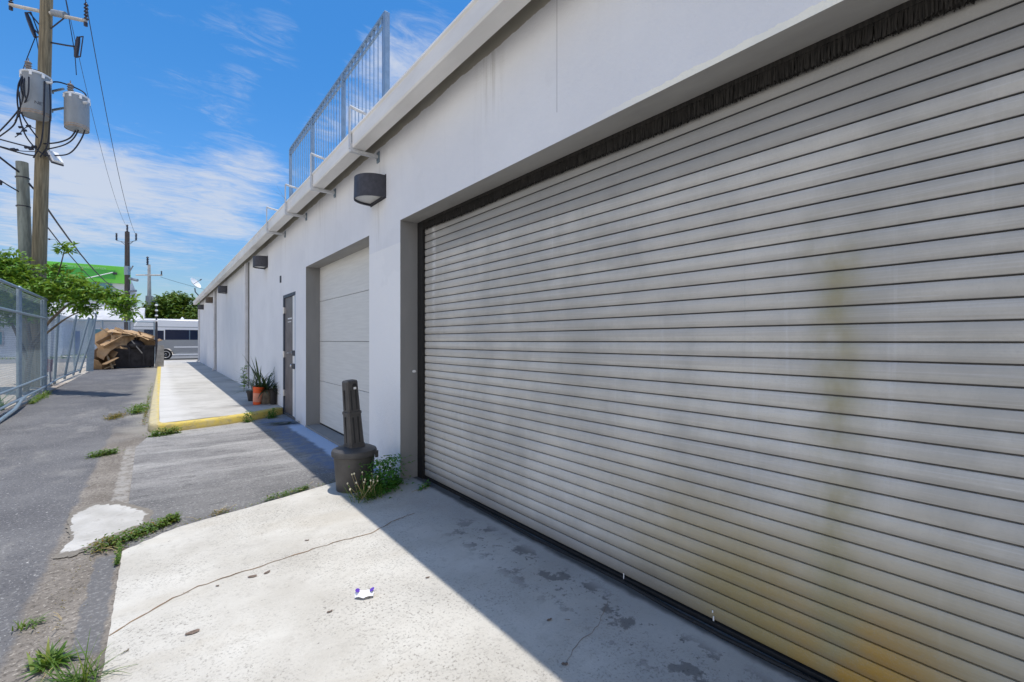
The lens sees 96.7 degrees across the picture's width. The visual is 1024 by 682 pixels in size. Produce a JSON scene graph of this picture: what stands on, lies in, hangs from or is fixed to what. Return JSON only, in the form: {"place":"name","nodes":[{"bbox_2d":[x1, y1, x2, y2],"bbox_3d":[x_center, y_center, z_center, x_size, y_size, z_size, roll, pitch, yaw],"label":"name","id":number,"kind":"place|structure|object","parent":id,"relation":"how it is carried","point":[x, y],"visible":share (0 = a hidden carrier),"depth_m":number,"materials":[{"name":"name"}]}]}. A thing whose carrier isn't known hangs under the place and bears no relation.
{"place":"outdoors","nodes":[
{"label":"outdoors","id":0,"kind":"place"},
{"bbox_2d":[0,364,156,681],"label":"alley road","id":1,"kind":"structure","parent":0,"point":[52,478],"depth_m":4.25,"materials":[{"name":"grey asphalt"}]},
{"bbox_2d":[0,279,47,422],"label":"chain link fence","id":2,"kind":"object","parent":1,"relation":"on","point":[42,354],"visible":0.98,"depth_m":9.97,"materials":[{"name":"metal"}]},
{"bbox_2d":[11,611,49,631],"bbox_3d":[-2.522,1.468,2.410,0.154,0.055,0.183,0,0,-2],"label":"grass tuft","id":3,"kind":"object","parent":1,"relation":"on","point":[22,625],"visible":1,"depth_m":2.38,"materials":[{"name":"green plant"}]},
{"bbox_2d":[27,390,52,403],"bbox_3d":[-11.835,1.384,11.421,0.345,0.166,2.630,0,0,-38],"label":"weed patch","id":4,"kind":"object","parent":1,"relation":"on","point":[40,395],"visible":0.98,"depth_m":11.29,"materials":[{"name":"green plant"}]},
{"bbox_2d":[17,636,90,680],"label":"grass tuft","id":5,"kind":"object","parent":1,"relation":"on","point":[56,656],"visible":0.86,"depth_m":2.11,"materials":[{"name":"green plant"}]},
{"bbox_2d":[18,552,106,680],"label":"leaf litter","id":6,"kind":"object","parent":1,"relation":"on","point":[60,618],"visible":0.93,"depth_m":2.44,"materials":[{"name":"brown plant"}]},
{"bbox_2d":[26,631,134,681],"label":"grass tuft","id":7,"kind":"object","parent":1,"relation":"on","point":[76,677],"visible":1,"depth_m":2.00,"materials":[{"name":"green plant"}]},
{"bbox_2d":[86,318,95,370],"bbox_3d":[-18.680,0.170,20.190,0.060,2.350,0.240,0,-2,37],"label":"metal sheet","id":8,"kind":"object","parent":1,"relation":"on","point":[90,361],"visible":0.53,"depth_m":20.18,"materials":[{"name":"metal"}]},
{"bbox_2d":[85,447,118,458],"bbox_3d":[-5.336,1.458,5.968,0.235,0.094,0.440,0,0,36],"label":"weed patch","id":9,"kind":"object","parent":1,"relation":"on","point":[102,453],"visible":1,"depth_m":5.95,"materials":[{"name":"green plant"}]},
{"bbox_2d":[86,348,118,369],"bbox_3d":[-19.269,0.904,21.525,1.026,0.756,0.960,22,30,0],"label":"cardboard box","id":10,"kind":"object","parent":1,"relation":"on","point":[99,363],"visible":0.64,"depth_m":21.49,"materials":[{"name":"brown cardboard"}]},
{"bbox_2d":[96,339,120,359],"bbox_3d":[-19.273,0.362,21.606,0.680,0.960,0.162,25,-31,9],"label":"cardboard sheet","id":11,"kind":"object","parent":10,"relation":"on","point":[102,353],"visible":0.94,"depth_m":21.53,"materials":[{"name":"brown cardboard"}]},
{"bbox_2d":[53,502,153,558],"bbox_3d":[-3.330,1.489,3.765,0.587,0.007,1.326,0,0,-38],"label":"mortar patch","id":12,"kind":"object","parent":1,"relation":"on","point":[90,523],"visible":0.98,"depth_m":3.73,"materials":[{"name":"grey concrete"}]},
{"bbox_2d":[106,354,113,368],"bbox_3d":[-19.134,0.765,21.535,0.040,1.256,0.090,-31,-7,11],"label":"wooden board","id":13,"kind":"object","parent":1,"relation":"on","point":[110,363],"visible":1,"depth_m":21.49,"materials":[{"name":"brown wood"}]},
{"bbox_2d":[107,542,124,565],"bbox_3d":[-2.758,1.469,3.133,0.129,0.055,0.367,0,0,-38],"label":"weed patch","id":14,"kind":"object","parent":1,"relation":"on","point":[116,561],"visible":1,"depth_m":3.12,"materials":[{"name":"green plant"}]},
{"bbox_2d":[103,411,129,419],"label":"weed patch","id":15,"kind":"object","parent":1,"relation":"on","point":[115,416],"visible":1,"depth_m":8.77,"materials":[{"name":"plant"}]},
{"bbox_2d":[113,345,154,367],"bbox_3d":[-19.090,0.770,22.728,2.000,1.110,1.455,0,0,-38],"label":"dumpster","id":16,"kind":"object","parent":1,"relation":"on","point":[128,357],"visible":0.79,"depth_m":22.36,"materials":[{"name":"black metal"}]},
{"bbox_2d":[95,327,123,348],"bbox_3d":[-19.320,0.028,21.961,1.162,0.912,1.202,16,42,21],"label":"cardboard box","id":17,"kind":"object","parent":16,"relation":"on","point":[99,336],"visible":0.59,"depth_m":21.95,"materials":[{"name":"brown cardboard"}]},
{"bbox_2d":[111,335,129,348],"bbox_3d":[-18.968,0.058,22.057,0.092,0.680,0.720,-26,-21,33],"label":"cardboard sheet","id":18,"kind":"object","parent":17,"relation":"on","point":[126,339],"visible":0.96,"depth_m":22.08,"materials":[{"name":"brown cardboard"}]},
{"bbox_2d":[117,328,141,340],"bbox_3d":[-19.011,-0.101,22.639,1.040,0.796,1.026,14,-15,-13],"label":"cardboard box","id":19,"kind":"object","parent":16,"relation":"on","point":[133,337],"visible":0.29,"depth_m":22.45,"materials":[{"name":"brown cardboard"}]},
{"bbox_2d":[105,329,151,339],"bbox_3d":[-18.843,-0.372,22.433,1.700,0.162,0.720,14,8,-27],"label":"cardboard sheet","id":20,"kind":"object","parent":19,"relation":"on","point":[130,331],"visible":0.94,"depth_m":22.47,"materials":[{"name":"brown cardboard"}]},
{"bbox_2d":[127,338,144,348],"bbox_3d":[-18.583,0.139,22.477,0.717,0.589,0.615,0,0,-38],"label":"rubbish bag","id":21,"kind":"object","parent":16,"relation":"in","point":[138,343],"visible":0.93,"depth_m":22.30,"materials":[{"name":"black plastic"}]},
{"bbox_2d":[138,331,161,344],"bbox_3d":[-18.407,0.012,23.005,0.958,0.698,0.979,12,-12,40],"label":"cardboard box","id":22,"kind":"object","parent":16,"relation":"on","point":[148,342],"visible":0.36,"depth_m":22.84,"materials":[{"name":"brown cardboard"}]},
{"bbox_2d":[122,402,149,413],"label":"weed patch","id":23,"kind":"object","parent":1,"relation":"on","point":[137,409],"visible":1,"depth_m":9.45,"materials":[{"name":"green plant"}]},
{"bbox_2d":[141,384,152,424],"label":"weed sprouts","id":24,"kind":"object","parent":1,"relation":"on","point":[147,408],"visible":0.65,"depth_m":9.71,"materials":[{"name":"green plant"}]},
{"bbox_2d":[155,304,157,364],"bbox_3d":[-17.793,-0.244,22.773,0.140,3.250,0.140,0,0,-38],"label":"fence post","id":25,"kind":"object","parent":1,"relation":"on","point":[156,330],"visible":0.95,"depth_m":22.74,"materials":[{"name":"grey metal"}]},
{"bbox_2d":[0,356,197,363],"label":"cross street","id":26,"kind":"structure","parent":0,"point":[171,358],"depth_m":31.44,"materials":[{"name":"grey asphalt"}]},
{"bbox_2d":[132,317,197,359],"bbox_3d":[-22.927,-0.217,32.715,6.750,2.990,2.230,0,0,-38],"label":"parked van","id":27,"kind":"object","parent":26,"relation":"on","point":[178,336],"visible":0.35,"depth_m":31.38,"materials":[{"name":"silver metal"}]},
{"bbox_2d":[0,354,197,358],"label":"pavement","id":28,"kind":"structure","parent":0,"point":[79,356],"depth_m":34.18,"materials":[{"name":"grey concrete"}]},
{"bbox_2d":[0,349,219,422],"bbox_3d":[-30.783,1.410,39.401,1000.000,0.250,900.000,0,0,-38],"label":"ground","id":29,"kind":"structure","parent":0,"point":[71,377],"depth_m":16.75,"materials":[{"name":"grey concrete"}]},
{"bbox_2d":[0,392,15,409],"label":"bushy weed","id":30,"kind":"object","parent":29,"relation":"on","point":[4,402],"visible":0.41,"depth_m":9.94,"materials":[{"name":"green plant"}]},
{"bbox_2d":[15,161,31,383],"bbox_3d":[-15.284,-2.002,14.283,0.475,7.206,0.338,0,0,-7],"label":"utility pole","id":31,"kind":"object","parent":29,"relation":"on","point":[24,227],"visible":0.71,"depth_m":14.17,"materials":[{"name":"wood"}]},
{"bbox_2d":[0,157,18,172],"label":"power line","id":32,"kind":"object","parent":31,"relation":"attached to","point":[7,163],"visible":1,"depth_m":13.92,"materials":[{"name":"black rubber"}]},
{"bbox_2d":[0,180,18,191],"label":"power line","id":33,"kind":"object","parent":31,"relation":"attached to","point":[1,181],"visible":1,"depth_m":13.87,"materials":[{"name":"black rubber"}]},
{"bbox_2d":[0,382,66,417],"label":"fence edging","id":34,"kind":"object","parent":29,"relation":"on","point":[24,403],"visible":0.32,"depth_m":10.60,"materials":[{"name":"grey concrete"}]},
{"bbox_2d":[0,315,73,356],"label":"shed","id":35,"kind":"structure","parent":29,"relation":"on","point":[12,336],"depth_m":33.88,"materials":[{"name":"grey metal"}]},
{"bbox_2d":[0,331,3,345],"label":"window","id":36,"kind":"structure","parent":35,"relation":"in","point":[0,331],"depth_m":32.55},
{"bbox_2d":[0,0,90,387],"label":"utility pole","id":37,"kind":"object","parent":29,"relation":"on","point":[34,94],"visible":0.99,"depth_m":14.15,"materials":[{"name":"wood"}]},
{"bbox_2d":[48,208,120,290],"bbox_3d":[-23.787,-3.937,26.593,0.051,0.878,30.617,0,0,-36],"label":"power line","id":38,"kind":"object","parent":37,"relation":"attached to","point":[53,217],"visible":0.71,"depth_m":17.84,"materials":[{"name":"black rubber"}]},
{"bbox_2d":[66,0,126,226],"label":"power line","id":39,"kind":"object","parent":37,"relation":"attached to","point":[90,106],"visible":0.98,"depth_m":18.98,"materials":[{"name":"black rubber"}]},
{"bbox_2d":[87,10,133,229],"bbox_3d":[-22.835,-9.707,26.638,0.022,1.809,31.104,0,0,-37],"label":"power line","id":40,"kind":"object","parent":37,"relation":"attached to","point":[105,108],"visible":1,"depth_m":18.77,"materials":[{"name":"black rubber"}]},
{"bbox_2d":[1,258,136,312],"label":"storage building","id":41,"kind":"structure","parent":29,"relation":"on","point":[113,276],"depth_m":44.71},
{"bbox_2d":[0,240,143,391],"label":"broadleaf tree","id":42,"kind":"object","parent":29,"relation":"on","point":[77,293],"visible":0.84,"depth_m":12.69,"materials":[{"name":"green plant"}]},
{"bbox_2d":[47,309,96,385],"bbox_3d":[-15.842,0.105,16.190,0.588,2.636,7.881,0,0,-35],"label":"chain link fence","id":43,"kind":"object","parent":29,"relation":"on","point":[87,328],"visible":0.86,"depth_m":16.34,"materials":[{"name":"metal"}]},
{"bbox_2d":[48,305,144,355],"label":"house","id":44,"kind":"structure","parent":29,"relation":"on","point":[103,315],"depth_m":40.77,"materials":[{"name":"white paint"}]},
{"bbox_2d":[75,331,79,352],"bbox_3d":[-38.025,0.200,39.370,0.950,2.100,0.049,0,0,-38],"label":"door","id":45,"kind":"structure","parent":44,"relation":"in","point":[77,335],"depth_m":39.51,"materials":[{"name":"blue plastic"}]},
{"bbox_2d":[73,320,154,364],"bbox_3d":[-21.696,0.115,24.927,3.370,2.470,0.070,0,0,-38],"label":"chain link fence","id":46,"kind":"object","parent":29,"relation":"on","point":[128,323],"visible":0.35,"depth_m":25.00,"materials":[{"name":"metal"}]},
{"bbox_2d":[115,225,138,329],"bbox_3d":[-32.990,-4.260,38.976,1.848,11.420,0.448,0,0,1],"label":"utility pole","id":47,"kind":"object","parent":29,"relation":"on","point":[127,272],"visible":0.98,"depth_m":38.86,"materials":[{"name":"wood"}]},
{"bbox_2d":[48,227,105,290],"bbox_3d":[-23.788,-3.362,26.592,0.034,0.811,30.615,0,0,-36],"label":"power line","id":48,"kind":"object","parent":47,"relation":"attached to","point":[69,254],"visible":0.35,"depth_m":18.01,"materials":[{"name":"black rubber"}]},
{"bbox_2d":[136,256,161,309],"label":"utility pole","id":49,"kind":"object","parent":29,"relation":"on","point":[149,298],"visible":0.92,"depth_m":57.88,"materials":[{"name":"concrete"}]},
{"bbox_2d":[155,345,163,367],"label":"concrete block","id":50,"kind":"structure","parent":29,"relation":"on","point":[160,357],"depth_m":22.61,"materials":[{"name":"grey concrete"}]},
{"bbox_2d":[142,290,198,318],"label":"broadleaf tree","id":51,"kind":"object","parent":29,"relation":"on","point":[175,305],"visible":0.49,"depth_m":55.08,"materials":[{"name":"green plant"}]},
{"bbox_2d":[185,302,199,319],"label":"broadleaf tree","id":52,"kind":"object","parent":29,"relation":"on","point":[194,315],"visible":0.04,"depth_m":53.87,"materials":[{"name":"green plant"}]},
{"bbox_2d":[148,367,282,432],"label":"kerb","id":53,"kind":"structure","parent":29,"relation":"on","point":[154,422],"depth_m":8.16,"materials":[{"name":"yellow paint"}]},
{"bbox_2d":[193,0,1023,681],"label":"warehouse","id":54,"kind":"structure","parent":29,"relation":"on","point":[709,312],"depth_m":2.34,"materials":[{"name":"white paint"}]},
{"bbox_2d":[191,278,201,295],"bbox_3d":[-18.328,-3.054,26.517,0.547,1.233,0.754,0,0,-2],"label":"satellite dish","id":55,"kind":"object","parent":54,"relation":"on","point":[195,282],"visible":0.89,"depth_m":26.54,"materials":[{"name":"white metal"}]},
{"bbox_2d":[197,304,203,309],"bbox_3d":[-17.148,-1.875,25.054,0.275,0.270,0.469,0,0,-38],"label":"wall lamp","id":56,"kind":"object","parent":54,"relation":"attached to","point":[200,306],"visible":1,"depth_m":24.90,"materials":[{"name":"black metal"}]},
{"bbox_2d":[205,297,212,302],"bbox_3d":[-14.008,-1.895,21.035,0.275,0.270,0.469,0,0,-38],"label":"wall lamp","id":57,"kind":"object","parent":54,"relation":"attached to","point":[208,299],"visible":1,"depth_m":20.89,"materials":[{"name":"brown metal"}]},
{"bbox_2d":[218,286,226,293],"bbox_3d":[-10.683,-1.895,16.780,0.275,0.270,0.469,0,0,-38],"label":"wall lamp","id":58,"kind":"object","parent":54,"relation":"attached to","point":[222,289],"visible":1,"depth_m":16.62,"materials":[{"name":"black metal"}]},
{"bbox_2d":[253,256,267,269],"bbox_3d":[-5.942,-1.855,10.712,0.275,0.270,0.469,0,0,-38],"label":"wall lamp","id":59,"kind":"object","parent":54,"relation":"attached to","point":[260,262],"visible":1,"depth_m":10.57,"materials":[{"name":"black metal"}]},
{"bbox_2d":[266,206,285,237],"bbox_3d":[-4.707,-2.372,9.076,0.343,0.575,0.070,0,0,-38],"label":"gutter bracket","id":60,"kind":"object","parent":54,"relation":"attached to","point":[277,233],"visible":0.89,"depth_m":9.02,"materials":[{"name":"metal"}]},
{"bbox_2d":[283,291,295,420],"bbox_3d":[-4.338,0.306,8.952,0.195,2.469,1.050,0,0,-38],"label":"entry door","id":61,"kind":"structure","parent":54,"relation":"in","point":[289,300],"depth_m":8.97,"materials":[{"name":"grey metal"}]},
{"bbox_2d":[285,184,306,220],"bbox_3d":[-3.691,-2.372,7.776,0.343,0.575,0.070,0,0,-38],"label":"gutter bracket","id":62,"kind":"object","parent":54,"relation":"attached to","point":[293,214],"visible":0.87,"depth_m":7.72,"materials":[{"name":"metal"}]},
{"bbox_2d":[310,153,335,197],"bbox_3d":[-2.706,-2.372,6.515,0.343,0.575,0.070,0,0,-38],"label":"gutter bracket","id":63,"kind":"object","parent":54,"relation":"attached to","point":[312,188],"visible":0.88,"depth_m":6.44,"materials":[{"name":"metal"}]},
{"bbox_2d":[289,10,389,196],"bbox_3d":[-2.731,-3.010,6.724,0.105,1.160,4.600,0,0,-38],"label":"roof railing","id":64,"kind":"object","parent":54,"relation":"on","point":[383,21],"visible":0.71,"depth_m":6.06,"materials":[{"name":"metal"}]},
{"bbox_2d":[320,247,368,443],"bbox_3d":[-2.461,0.060,6.897,0.056,2.820,3.100,0,0,-38],"label":"garage door","id":65,"kind":"structure","parent":54,"relation":"in","point":[344,282],"depth_m":7.05,"materials":[{"name":"white metal"}]},
{"bbox_2d":[348,105,379,163],"bbox_3d":[-1.696,-2.372,5.223,0.343,0.575,0.070,0,0,-38],"label":"gutter bracket","id":66,"kind":"object","parent":54,"relation":"attached to","point":[360,152],"visible":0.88,"depth_m":5.14,"materials":[{"name":"metal"}]},
{"bbox_2d":[354,173,385,206],"bbox_3d":[-1.676,-1.755,5.252,0.275,0.270,0.469,0,0,-38],"label":"wall lamp","id":67,"kind":"object","parent":54,"relation":"attached to","point":[370,189],"visible":1,"depth_m":5.12,"materials":[{"name":"black metal"}]},
{"bbox_2d":[159,360,282,422],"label":"sidewalk","id":68,"kind":"structure","parent":0,"point":[191,389],"depth_m":11.43,"materials":[{"name":"grey concrete"}]},
{"bbox_2d":[240,365,249,386],"bbox_3d":[-7.120,0.994,12.085,0.295,0.702,0.259,0,0,33],"label":"climbing weed","id":69,"kind":"object","parent":68,"relation":"on","point":[243,382],"visible":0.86,"depth_m":12.07,"materials":[{"name":"green plant"}]},
{"bbox_2d":[234,372,261,400],"bbox_3d":[-5.886,0.979,10.280,0.905,0.755,0.868,0,0,-38],"label":"potted plant","id":70,"kind":"object","parent":68,"relation":"on","point":[249,392],"visible":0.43,"depth_m":10.22,"materials":[{"name":"green plant"}]},
{"bbox_2d":[231,358,277,403],"bbox_3d":[-5.345,0.797,9.892,1.894,1.120,1.350,0,0,15],"label":"potted plant","id":71,"kind":"object","parent":68,"relation":"on","point":[265,396],"visible":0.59,"depth_m":9.79,"materials":[{"name":"green plant"}]},
{"bbox_2d":[237,369,277,404],"bbox_3d":[-5.441,0.938,9.753,1.259,0.851,0.793,0,0,0],"label":"potted plant","id":72,"kind":"object","parent":68,"relation":"on","point":[256,393],"visible":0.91,"depth_m":9.67,"materials":[{"name":"green plant"}]},
{"bbox_2d":[267,383,276,404],"bbox_3d":[-5.092,1.079,9.824,0.553,0.556,0.780,0,0,-66],"label":"potted plant","id":73,"kind":"object","parent":68,"relation":"on","point":[273,395],"visible":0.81,"depth_m":9.71,"materials":[{"name":"green plant"}]},
{"bbox_2d":[0,0,471,316],"label":"sky","id":74,"kind":"structure","parent":0,"point":[207,102],"materials":[{"name":"blue"}]},
{"bbox_2d":[122,414,381,547],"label":"driveway asphalt","id":75,"kind":"structure","parent":0,"point":[201,473],"depth_m":5.33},
{"bbox_2d":[82,511,181,553],"bbox_3d":[-2.860,1.453,3.496,0.375,0.087,0.694,0,0,6],"label":"weed patch","id":76,"kind":"object","parent":75,"relation":"on","point":[164,522],"visible":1,"depth_m":3.44,"materials":[{"name":"green plant"}]},
{"bbox_2d":[148,426,181,436],"bbox_3d":[-5.536,1.433,7.241,0.309,0.143,0.524,0,0,27],"label":"weed patch","id":77,"kind":"object","parent":75,"relation":"on","point":[168,432],"visible":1,"depth_m":7.22,"materials":[{"name":"green plant"}]},
{"bbox_2d":[209,504,235,515],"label":"weed patch","id":78,"kind":"object","parent":75,"relation":"on","point":[219,511],"visible":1,"depth_m":3.91,"materials":[{"name":"green plant"}]},
{"bbox_2d":[160,480,334,530],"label":"weed sprouts","id":79,"kind":"object","parent":75,"relation":"on","point":[251,504],"visible":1,"depth_m":4.07,"materials":[{"name":"green plant"}]},
{"bbox_2d":[241,411,254,422],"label":"weed patch","id":80,"kind":"object","parent":75,"relation":"on","point":[246,419],"visible":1,"depth_m":8.37,"materials":[{"name":"green plant"}]},
{"bbox_2d":[265,408,280,418],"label":"weed patch","id":81,"kind":"object","parent":75,"relation":"on","point":[269,415],"visible":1,"depth_m":8.83,"materials":[{"name":"green plant"}]},
{"bbox_2d":[262,421,295,424],"bbox_3d":[-4.074,1.466,8.181,1.057,0.025,0.232,0,0,-34],"label":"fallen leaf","id":82,"kind":"object","parent":75,"relation":"on","point":[288,422],"visible":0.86,"depth_m":8.13,"materials":[{"name":"brown plant"}]},
{"bbox_2d":[262,482,311,499],"bbox_3d":[-2.148,1.460,4.419,0.149,0.056,0.517,0,0,39],"label":"weed patch","id":83,"kind":"object","parent":75,"relation":"on","point":[298,490],"visible":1,"depth_m":4.40,"materials":[{"name":"green plant"}]},
{"bbox_2d":[101,471,807,681],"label":"driveway slab","id":84,"kind":"structure","parent":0,"point":[487,598],"depth_m":2.52,"materials":[{"name":"concrete"}]},
{"bbox_2d":[185,629,199,634],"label":"dry leaf","id":85,"kind":"object","parent":84,"relation":"on","point":[193,631],"visible":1,"depth_m":2.31,"materials":[{"name":"brown plant"}]},
{"bbox_2d":[109,513,413,635],"bbox_3d":[-1.483,1.480,3.140,0.190,0.001,2.016,0,0,38],"label":"slab crack","id":86,"kind":"object","parent":84,"relation":"on","point":[239,572],"visible":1,"depth_m":2.87,"materials":[{"name":"brown concrete"}]},
{"bbox_2d":[331,379,377,492],"bbox_3d":[-1.591,0.940,4.595,0.438,1.105,0.438,0,0,32],"label":"ash urn","id":87,"kind":"object","parent":84,"relation":"on","point":[355,450],"visible":0.95,"depth_m":4.49,"materials":[{"name":"grey plastic"}]},
{"bbox_2d":[355,587,374,597],"bbox_3d":[-0.854,1.458,2.640,0.106,0.035,0.078,0,0,-8],"label":"wrapper","id":88,"kind":"object","parent":84,"relation":"on","point":[363,593],"visible":1,"depth_m":2.63,"materials":[{"name":"white plastic"}]},
{"bbox_2d":[343,471,388,502],"bbox_3d":[-1.346,1.357,4.285,0.496,0.264,0.464,0,0,-38],"label":"grass tuft","id":89,"kind":"object","parent":84,"relation":"on","point":[365,494],"visible":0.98,"depth_m":4.29,"materials":[{"name":"green plant"}]},
{"bbox_2d":[348,453,414,497],"bbox_3d":[-1.253,1.321,4.569,0.481,0.353,0.730,0,0,18],"label":"weed patch","id":90,"kind":"object","parent":84,"relation":"on","point":[389,479],"visible":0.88,"depth_m":4.51,"materials":[{"name":"green plant"}]},
{"bbox_2d":[418,479,429,490],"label":"weed patch","id":91,"kind":"object","parent":84,"relation":"on","point":[424,486],"visible":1,"depth_m":4.58,"materials":[{"name":"green plant"}]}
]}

